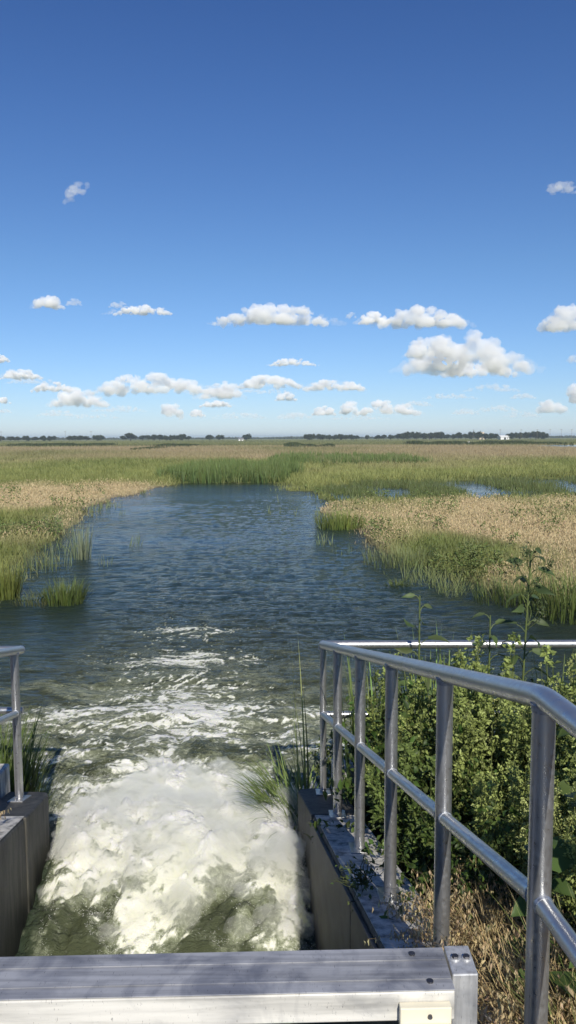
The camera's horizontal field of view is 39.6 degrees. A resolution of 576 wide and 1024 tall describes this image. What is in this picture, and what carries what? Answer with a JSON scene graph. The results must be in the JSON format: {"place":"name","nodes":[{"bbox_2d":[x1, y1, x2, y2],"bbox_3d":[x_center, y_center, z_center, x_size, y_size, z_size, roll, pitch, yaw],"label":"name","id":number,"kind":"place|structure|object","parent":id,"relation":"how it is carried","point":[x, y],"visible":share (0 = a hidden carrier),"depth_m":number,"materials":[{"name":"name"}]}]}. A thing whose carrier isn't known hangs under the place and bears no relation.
{"place":"outdoors","nodes":[
{"label":"outdoors","id":0,"kind":"place"},
{"bbox_2d":[0,445,575,1023],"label":"water","id":1,"kind":"structure","parent":0,"point":[188,627],"depth_m":10.93,"materials":[{"name":"liquid"}]},
{"bbox_2d":[0,556,27,600],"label":"sedge tuft","id":2,"kind":"object","parent":1,"relation":"on","point":[10,588],"visible":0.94,"depth_m":16.48,"materials":[{"name":"green plant"}]},
{"bbox_2d":[8,589,58,606],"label":"sedge tuft","id":3,"kind":"object","parent":1,"relation":"on","point":[27,598],"visible":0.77,"depth_m":15.97,"materials":[{"name":"green plant"}]},
{"bbox_2d":[22,539,72,572],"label":"reed tuft","id":4,"kind":"object","parent":1,"relation":"on","point":[45,560],"visible":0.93,"depth_m":20.20,"materials":[{"name":"green plant"}]},
{"bbox_2d":[1,751,101,818],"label":"reed clump","id":5,"kind":"object","parent":1,"relation":"in","point":[47,783],"visible":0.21,"depth_m":6.52,"materials":[{"name":"green plant"}]},
{"bbox_2d":[29,512,76,536],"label":"reed tuft","id":6,"kind":"object","parent":1,"relation":"in","point":[58,524],"visible":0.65,"depth_m":27.40,"materials":[{"name":"green plant"}]},
{"bbox_2d":[35,575,93,606],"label":"sedge tuft","id":7,"kind":"object","parent":1,"relation":"on","point":[63,597],"visible":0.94,"depth_m":15.93,"materials":[{"name":"green plant"}]},
{"bbox_2d":[63,518,96,559],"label":"reed tuft","id":8,"kind":"object","parent":1,"relation":"on","point":[84,549],"visible":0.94,"depth_m":21.69,"materials":[{"name":"green plant"}]},
{"bbox_2d":[153,443,201,446],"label":"sedge belt","id":9,"kind":"object","parent":1,"relation":"on","point":[174,444],"visible":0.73,"depth_m":286.16,"materials":[{"name":"green plant"}]},
{"bbox_2d":[38,714,316,954],"bbox_3d":[-0.979,1.335,6.202,2.512,2.711,2.705,0,5,0],"label":"spray","id":10,"kind":"object","parent":1,"relation":"on","point":[167,795],"visible":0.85,"depth_m":5.97,"materials":[{"name":"liquid"}]},
{"bbox_2d":[286,644,308,802],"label":"reed clump","id":11,"kind":"object","parent":1,"relation":"in","point":[304,775],"visible":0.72,"depth_m":6.43,"materials":[{"name":"green plant"}]},
{"bbox_2d":[313,508,365,529],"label":"reed clump","id":12,"kind":"object","parent":1,"relation":"in","point":[337,521],"visible":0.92,"depth_m":28.78,"materials":[{"name":"green plant"}]},
{"bbox_2d":[383,578,411,587],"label":"sedge tuft","id":13,"kind":"object","parent":1,"relation":"on","point":[391,584],"visible":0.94,"depth_m":17.85,"materials":[{"name":"green plant"}]},
{"bbox_2d":[360,543,443,570],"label":"reed tuft","id":14,"kind":"object","parent":1,"relation":"on","point":[407,560],"visible":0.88,"depth_m":20.68,"materials":[{"name":"green plant"}]},
{"bbox_2d":[516,559,575,624],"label":"reed tuft","id":15,"kind":"object","parent":1,"relation":"on","point":[555,609],"visible":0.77,"depth_m":14.48,"materials":[{"name":"green plant"}]},
{"bbox_2d":[0,437,575,916],"bbox_3d":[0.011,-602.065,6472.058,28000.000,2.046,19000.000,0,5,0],"label":"ground","id":16,"kind":"structure","parent":0,"point":[74,521],"depth_m":41.66,"materials":[{"name":"plant"}]},
{"bbox_2d":[0,764,9,798],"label":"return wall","id":17,"kind":"structure","parent":16,"relation":"on","point":[4,779],"depth_m":6.09,"materials":[{"name":"concrete"}]},
{"bbox_2d":[0,792,49,956],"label":"channel wall","id":18,"kind":"structure","parent":16,"relation":"on","point":[24,843],"depth_m":5.25,"materials":[{"name":"concrete"}]},
{"bbox_2d":[0,645,30,802],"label":"pipe railing","id":19,"kind":"object","parent":18,"relation":"on","point":[15,711],"visible":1,"depth_m":5.76,"materials":[{"name":"metal"}]},
{"bbox_2d":[0,702,77,791],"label":"reed clump","id":20,"kind":"object","parent":16,"relation":"on","point":[33,775],"visible":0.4,"depth_m":6.75,"materials":[{"name":"green plant"}]},
{"bbox_2d":[1,443,122,446],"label":"sedge belt","id":21,"kind":"object","parent":16,"relation":"on","point":[59,444],"visible":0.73,"depth_m":316.35,"materials":[{"name":"green plant"}]},
{"bbox_2d":[124,433,137,440],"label":"horizon tree","id":22,"kind":"object","parent":16,"relation":"on","point":[130,435],"visible":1,"depth_m":813.30,"materials":[{"name":"green plant"}]},
{"bbox_2d":[0,487,470,602],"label":"emergent grass","id":23,"kind":"structure","parent":16,"relation":"on","point":[432,573],"depth_m":18.59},
{"bbox_2d":[215,740,330,841],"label":"reed clump","id":24,"kind":"object","parent":16,"relation":"on","point":[269,785],"visible":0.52,"depth_m":6.58,"materials":[{"name":"green plant"}]},
{"bbox_2d":[0,486,575,613],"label":"marsh grass","id":25,"kind":"structure","parent":16,"relation":"on","point":[444,540],"depth_m":27.60,"materials":[{"name":"plant"}]},
{"bbox_2d":[0,452,575,494],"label":"marsh grass","id":26,"kind":"structure","parent":16,"relation":"on","point":[62,468],"depth_m":68.06,"materials":[{"name":"plant"}]},
{"bbox_2d":[0,439,575,458],"bbox_3d":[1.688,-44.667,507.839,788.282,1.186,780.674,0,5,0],"label":"marsh grass","id":27,"kind":"structure","parent":16,"relation":"on","point":[408,448],"depth_m":203.57,"materials":[{"name":"plant"}]},
{"bbox_2d":[0,478,575,589],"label":"seed heads","id":28,"kind":"object","parent":16,"relation":"on","point":[489,532],"visible":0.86,"depth_m":29.74,"materials":[{"name":"plant"}]},
{"bbox_2d":[0,482,575,605],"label":"leafy weeds","id":29,"kind":"object","parent":16,"relation":"on","point":[475,553],"visible":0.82,"depth_m":26.56,"materials":[{"name":"beige plant"}]},
{"bbox_2d":[5,435,575,439],"bbox_3d":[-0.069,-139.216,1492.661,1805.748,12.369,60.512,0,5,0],"label":"distant hedgerow","id":30,"kind":"object","parent":16,"relation":"on","point":[279,437],"visible":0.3,"depth_m":1484.78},
{"bbox_2d":[153,449,432,483],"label":"cattails","id":31,"kind":"object","parent":16,"relation":"on","point":[217,477],"visible":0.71,"depth_m":62.98,"materials":[{"name":"green plant"}]},
{"bbox_2d":[283,442,334,446],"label":"sedge belt","id":32,"kind":"object","parent":16,"relation":"on","point":[289,444],"visible":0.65,"depth_m":263.53,"materials":[{"name":"green plant"}]},
{"bbox_2d":[312,636,368,813],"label":"cattail shoot","id":33,"kind":"object","parent":16,"relation":"on","point":[347,756],"visible":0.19,"depth_m":5.90,"materials":[{"name":"green plant"}]},
{"bbox_2d":[331,757,353,805],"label":"return wall","id":34,"kind":"structure","parent":16,"relation":"on","point":[344,767],"depth_m":6.10,"materials":[{"name":"concrete"}]},
{"bbox_2d":[305,691,384,782],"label":"bushy weed","id":35,"kind":"object","parent":16,"relation":"on","point":[328,761],"visible":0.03,"depth_m":6.58,"materials":[{"name":"green plant"}]},
{"bbox_2d":[332,747,384,836],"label":"leafy weed","id":36,"kind":"object","parent":16,"relation":"on","point":[366,814],"depth_m":5.50,"materials":[{"name":"green plant"}]},
{"bbox_2d":[329,669,402,754],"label":"bushy weed","id":37,"kind":"object","parent":16,"relation":"on","point":[375,680],"visible":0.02,"depth_m":6.88,"materials":[{"name":"green plant"}]},
{"bbox_2d":[342,655,400,816],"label":"cattail shoot","id":38,"kind":"object","parent":16,"relation":"on","point":[373,706],"visible":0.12,"depth_m":5.84,"materials":[{"name":"green plant"}]},
{"bbox_2d":[330,679,453,806],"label":"leafy weed","id":39,"kind":"object","parent":16,"relation":"on","point":[376,740],"visible":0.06,"depth_m":5.51,"materials":[{"name":"green plant"}]},
{"bbox_2d":[348,722,435,820],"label":"leafy weed","id":40,"kind":"object","parent":16,"relation":"on","point":[371,804],"depth_m":5.25,"materials":[{"name":"green plant"}]},
{"bbox_2d":[342,687,458,836],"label":"leafy weed","id":41,"kind":"object","parent":16,"relation":"on","point":[346,792],"visible":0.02,"depth_m":5.55,"materials":[{"name":"green plant"}]},
{"bbox_2d":[365,652,436,821],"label":"bushy weed","id":42,"kind":"object","parent":16,"relation":"on","point":[411,705],"visible":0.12,"depth_m":5.52,"materials":[{"name":"green plant"}]},
{"bbox_2d":[310,716,494,836],"bbox_3d":[0.790,1.724,5.159,1.240,1.004,1.139,3,6,29],"label":"leafy weed","id":43,"kind":"object","parent":16,"relation":"on","point":[417,751],"visible":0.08,"depth_m":4.93,"materials":[{"name":"green plant"}]},
{"bbox_2d":[372,648,434,731],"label":"cattail shoot","id":44,"kind":"object","parent":16,"relation":"on","point":[404,689],"visible":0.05,"depth_m":5.79,"materials":[{"name":"green plant"}]},
{"bbox_2d":[302,676,505,872],"bbox_3d":[0.935,1.660,5.108,1.427,1.171,1.663,4,7,36],"label":"leafy weed","id":45,"kind":"object","parent":16,"relation":"on","point":[346,782],"visible":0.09,"depth_m":5.13,"materials":[{"name":"green plant"}]},
{"bbox_2d":[298,788,514,1023],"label":"channel wall","id":46,"kind":"structure","parent":16,"relation":"on","point":[337,924],"depth_m":4.37,"materials":[{"name":"concrete"}]},
{"bbox_2d":[0,946,477,1023],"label":"gate frame","id":47,"kind":"object","parent":46,"relation":"attached to","point":[438,985],"visible":1,"depth_m":2.04,"materials":[{"name":"metal"}]},
{"bbox_2d":[330,849,382,912],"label":"trailing weed","id":48,"kind":"object","parent":46,"relation":"on","point":[364,881],"visible":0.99,"depth_m":3.84,"materials":[{"name":"green plant"}]},
{"bbox_2d":[315,640,575,1023],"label":"pipe railing","id":49,"kind":"object","parent":46,"relation":"on","point":[550,709],"visible":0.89,"depth_m":2.85,"materials":[{"name":"metal"}]},
{"bbox_2d":[342,752,472,842],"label":"leafy weed","id":50,"kind":"object","parent":16,"relation":"on","point":[352,829],"visible":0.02,"depth_m":4.88,"materials":[{"name":"green plant"}]},
{"bbox_2d":[365,709,453,822],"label":"bushy weed","id":51,"kind":"object","parent":16,"relation":"on","point":[400,728],"visible":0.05,"depth_m":5.13,"materials":[{"name":"green plant"}]},
{"bbox_2d":[398,693,422,789],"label":"broadleaf weed","id":52,"kind":"object","parent":16,"relation":"on","point":[403,713],"visible":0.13,"depth_m":5.33,"materials":[{"name":"green plant"}]},
{"bbox_2d":[362,730,469,880],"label":"bushy weed","id":53,"kind":"object","parent":16,"relation":"on","point":[409,820],"visible":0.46,"depth_m":4.46,"materials":[{"name":"green plant"}]},
{"bbox_2d":[394,593,448,731],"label":"tall weed","id":54,"kind":"object","parent":16,"relation":"on","point":[405,650],"visible":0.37,"depth_m":5.70,"materials":[{"name":"green plant"}]},
{"bbox_2d":[344,669,508,791],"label":"leafy weed","id":55,"kind":"object","parent":16,"relation":"on","point":[495,702],"visible":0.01,"depth_m":5.66,"materials":[{"name":"green plant"}]},
{"bbox_2d":[389,625,468,717],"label":"cattail shoot","id":56,"kind":"object","parent":16,"relation":"on","point":[421,677],"visible":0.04,"depth_m":5.95,"materials":[{"name":"green plant"}]},
{"bbox_2d":[381,856,486,936],"bbox_3d":[0.674,1.738,3.534,0.540,0.306,0.628,-18,5,2],"label":"dry grass spray","id":57,"kind":"object","parent":16,"relation":"on","point":[453,887],"visible":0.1,"depth_m":3.67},
{"bbox_2d":[360,759,527,895],"bbox_3d":[0.909,1.709,4.365,1.041,0.816,0.957,-2,6,-20],"label":"leafy weed","id":58,"kind":"object","parent":16,"relation":"on","point":[466,808],"visible":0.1,"depth_m":4.30,"materials":[{"name":"green plant"}]},
{"bbox_2d":[364,866,525,993],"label":"dry grass clump","id":59,"kind":"object","parent":16,"relation":"on","point":[451,910],"visible":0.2,"depth_m":3.35,"materials":[{"name":"plant"}]},
{"bbox_2d":[367,744,522,884],"bbox_3d":[0.976,1.715,4.565,1.252,0.811,0.933,-4,7,-37],"label":"leafy weed","id":60,"kind":"object","parent":16,"relation":"on","point":[418,784],"visible":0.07,"depth_m":4.45,"materials":[{"name":"green plant"}]},
{"bbox_2d":[422,635,469,715],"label":"cattail shoot","id":61,"kind":"object","parent":16,"relation":"on","point":[433,680],"visible":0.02,"depth_m":5.99,"materials":[{"name":"green plant"}]},
{"bbox_2d":[368,780,526,915],"bbox_3d":[0.902,1.667,3.927,1.045,0.674,0.779,-1,5,-8],"label":"leafy weed","id":62,"kind":"object","parent":16,"relation":"on","point":[425,874],"visible":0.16,"depth_m":3.82,"materials":[{"name":"green plant"}]},
{"bbox_2d":[378,864,523,987],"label":"dry grass clump","id":63,"kind":"object","parent":16,"relation":"on","point":[412,907],"visible":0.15,"depth_m":3.46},
{"bbox_2d":[410,625,497,699],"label":"cattail shoot","id":64,"kind":"object","parent":16,"relation":"on","point":[449,657],"visible":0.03,"depth_m":5.94,"materials":[{"name":"green plant"}]},
{"bbox_2d":[419,635,501,758],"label":"bushy weed","id":65,"kind":"object","parent":16,"relation":"on","point":[489,738],"visible":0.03,"depth_m":5.54,"materials":[{"name":"green plant"}]},
{"bbox_2d":[365,779,561,914],"bbox_3d":[0.905,1.730,4.063,0.918,0.679,1.069,-1,5,-3],"label":"leafy weed","id":66,"kind":"object","parent":16,"relation":"on","point":[398,881],"visible":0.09,"depth_m":4.24,"materials":[{"name":"green plant"}]},
{"bbox_2d":[412,631,531,803],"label":"bushy weed","id":67,"kind":"object","parent":16,"relation":"on","point":[481,700],"visible":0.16,"depth_m":4.88,"materials":[{"name":"green plant"}]},
{"bbox_2d":[379,790,574,976],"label":"leafy weed","id":68,"kind":"object","parent":16,"relation":"on","point":[505,823],"visible":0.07,"depth_m":3.55,"materials":[{"name":"green plant"}]},
{"bbox_2d":[398,873,565,999],"bbox_3d":[0.830,1.677,3.054,0.955,0.421,0.942,5,7,42],"label":"dry grass clump","id":69,"kind":"object","parent":16,"relation":"on","point":[455,925],"visible":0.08,"depth_m":3.21,"materials":[{"name":"plant"}]},
{"bbox_2d":[405,913,566,1020],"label":"dry grass clump","id":70,"kind":"object","parent":16,"relation":"on","point":[474,954],"visible":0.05,"depth_m":3.01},
{"bbox_2d":[451,896,525,990],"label":"dry grass clump","id":71,"kind":"object","parent":16,"relation":"on","point":[463,935],"visible":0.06,"depth_m":3.19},
{"bbox_2d":[403,440,573,444],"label":"sedge belt","id":72,"kind":"object","parent":16,"relation":"on","point":[487,442],"visible":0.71,"depth_m":314.62,"materials":[{"name":"green plant"}]},
{"bbox_2d":[403,892,575,1023],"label":"dry grass clump","id":73,"kind":"object","parent":16,"relation":"on","point":[499,944],"visible":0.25,"depth_m":2.77,"materials":[{"name":"plant"}]},
{"bbox_2d":[472,612,507,725],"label":"tall weed","id":74,"kind":"object","parent":16,"relation":"on","point":[494,638],"visible":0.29,"depth_m":5.71,"materials":[{"name":"green plant"}]},
{"bbox_2d":[427,700,564,858],"bbox_3d":[1.223,1.562,4.571,0.711,1.060,0.768,4,7,36],"label":"bushy weed","id":75,"kind":"object","parent":16,"relation":"on","point":[457,772],"visible":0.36,"depth_m":4.52,"materials":[{"name":"green plant"}]},
{"bbox_2d":[431,800,569,920],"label":"leafy weed","id":76,"kind":"object","parent":16,"relation":"on","point":[498,840],"visible":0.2,"depth_m":3.54,"materials":[{"name":"green plant"}]},
{"bbox_2d":[497,435,508,439],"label":"farm shed","id":77,"kind":"structure","parent":16,"relation":"on","point":[502,437],"depth_m":783.68,"materials":[{"name":"white paint"}]},
{"bbox_2d":[450,878,556,972],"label":"dry grass clump","id":78,"kind":"object","parent":16,"relation":"on","point":[498,913],"visible":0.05,"depth_m":3.36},
{"bbox_2d":[450,869,568,959],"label":"dry grass clump","id":79,"kind":"object","parent":16,"relation":"on","point":[465,909],"visible":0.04,"depth_m":3.46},
{"bbox_2d":[467,571,554,607],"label":"reed tuft","id":80,"kind":"object","parent":16,"relation":"on","point":[501,592],"visible":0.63,"depth_m":16.05,"materials":[{"name":"green plant"}]},
{"bbox_2d":[457,743,573,904],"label":"bushy weed","id":81,"kind":"object","parent":16,"relation":"on","point":[513,800],"visible":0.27,"depth_m":3.76,"materials":[{"name":"green plant"}]},
{"bbox_2d":[467,873,566,939],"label":"leafy weed","id":82,"kind":"object","parent":16,"relation":"on","point":[470,915],"visible":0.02,"depth_m":3.25,"materials":[{"name":"green plant"}]},
{"bbox_2d":[478,937,555,1014],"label":"dry grass clump","id":83,"kind":"object","parent":16,"relation":"on","point":[508,958],"visible":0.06,"depth_m":2.99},
{"bbox_2d":[470,881,575,1023],"bbox_3d":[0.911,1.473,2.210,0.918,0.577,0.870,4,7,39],"label":"bank grass","id":84,"kind":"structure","parent":16,"relation":"on","point":[555,1006],"depth_m":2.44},
{"bbox_2d":[473,928,574,1023],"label":"dry grass clump","id":85,"kind":"object","parent":16,"relation":"on","point":[482,986],"visible":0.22,"depth_m":2.57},
{"bbox_2d":[493,542,555,752],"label":"tall weed","id":86,"kind":"object","parent":16,"relation":"on","point":[520,608],"visible":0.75,"depth_m":5.67,"materials":[{"name":"green plant"}]},
{"bbox_2d":[477,967,575,1023],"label":"dry grass clump","id":87,"kind":"object","parent":16,"relation":"on","point":[497,1018],"visible":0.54,"depth_m":2.44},
{"bbox_2d":[501,968,551,1023],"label":"broadleaf weed","id":88,"kind":"object","parent":16,"relation":"on","point":[520,974],"visible":0.08,"depth_m":2.58,"materials":[{"name":"green plant"}]},
{"bbox_2d":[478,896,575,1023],"bbox_3d":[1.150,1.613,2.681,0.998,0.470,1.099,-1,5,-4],"label":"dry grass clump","id":89,"kind":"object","parent":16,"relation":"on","point":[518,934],"visible":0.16,"depth_m":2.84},
{"bbox_2d":[480,937,575,1023],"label":"dry grass clump","id":90,"kind":"object","parent":16,"relation":"on","point":[509,1007],"visible":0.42,"depth_m":2.47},
{"bbox_2d":[487,892,573,970],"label":"dry grass clump","id":91,"kind":"object","parent":16,"relation":"on","point":[525,936],"visible":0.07,"depth_m":2.98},
{"bbox_2d":[486,943,574,1023],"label":"dry grass clump","id":92,"kind":"object","parent":16,"relation":"on","point":[518,987],"visible":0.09,"depth_m":2.66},
{"bbox_2d":[491,928,574,1023],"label":"dry grass clump","id":93,"kind":"object","parent":16,"relation":"on","point":[551,1017],"visible":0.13,"depth_m":2.64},
{"bbox_2d":[492,685,573,739],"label":"bushy weed","id":94,"kind":"object","parent":16,"relation":"on","point":[572,695],"visible":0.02,"depth_m":5.37,"materials":[{"name":"green plant"}]},
{"bbox_2d":[493,839,574,967],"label":"broadleaf weed","id":95,"kind":"object","parent":16,"relation":"on","point":[560,885],"visible":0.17,"depth_m":2.90,"materials":[{"name":"green plant"}]},
{"bbox_2d":[493,648,575,767],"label":"bushy weed","id":96,"kind":"object","parent":16,"relation":"on","point":[525,707],"visible":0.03,"depth_m":4.99,"materials":[{"name":"green plant"}]},
{"bbox_2d":[496,643,575,835],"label":"bushy weed","id":97,"kind":"object","parent":16,"relation":"on","point":[561,742],"visible":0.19,"depth_m":4.46,"materials":[{"name":"green plant"}]},
{"bbox_2d":[506,969,575,1023],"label":"dry grass clump","id":98,"kind":"object","parent":16,"relation":"on","point":[557,989],"visible":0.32,"depth_m":2.49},
{"bbox_2d":[507,752,575,904],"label":"bushy weed","id":99,"kind":"object","parent":16,"relation":"on","point":[525,827],"visible":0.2,"depth_m":3.39,"materials":[{"name":"green plant"}]},
{"bbox_2d":[521,728,575,934],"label":"broadleaf weed","id":100,"kind":"object","parent":16,"relation":"on","point":[560,862],"visible":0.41,"depth_m":2.95,"materials":[{"name":"green plant"}]},
{"bbox_2d":[531,643,573,702],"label":"cattail shoot","id":101,"kind":"object","parent":16,"relation":"on","point":[553,671],"visible":0.07,"depth_m":5.76,"materials":[{"name":"green plant"}]},
{"bbox_2d":[548,980,575,1023],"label":"dry grass clump","id":102,"kind":"object","parent":16,"relation":"on","point":[570,992],"visible":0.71,"depth_m":2.35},
{"bbox_2d":[548,991,575,1011],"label":"dry grass clump","id":103,"kind":"object","parent":16,"relation":"on","point":[559,994],"visible":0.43,"depth_m":2.38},
{"bbox_2d":[549,794,575,996],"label":"broadleaf weed","id":104,"kind":"object","parent":16,"relation":"on","point":[569,979],"visible":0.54,"depth_m":2.54,"materials":[{"name":"green plant"}]},
{"bbox_2d":[551,808,575,932],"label":"bushy weed","id":105,"kind":"object","parent":16,"relation":"on","point":[571,879],"visible":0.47,"depth_m":2.98,"materials":[{"name":"green plant"}]},
{"bbox_2d":[554,735,575,876],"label":"bushy weed","id":106,"kind":"object","parent":16,"relation":"on","point":[572,739],"visible":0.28,"depth_m":3.87,"materials":[{"name":"green plant"}]},
{"bbox_2d":[554,664,575,794],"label":"broadleaf weed","id":107,"kind":"object","parent":16,"relation":"on","point":[564,786],"visible":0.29,"depth_m":3.76,"materials":[{"name":"green plant"}]},
{"bbox_2d":[564,653,575,702],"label":"bushy weed","id":108,"kind":"object","parent":16,"relation":"on","point":[570,675],"visible":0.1,"depth_m":5.57,"materials":[{"name":"green plant"}]},
{"bbox_2d":[0,0,575,437],"label":"sky","id":109,"kind":"structure","parent":0,"point":[228,218],"materials":[{"name":"blue"}]},
{"bbox_2d":[312,474,575,498],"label":"emergent grass","id":110,"kind":"structure","parent":0,"point":[497,482],"depth_m":49.83,"materials":[{"name":"plant"}]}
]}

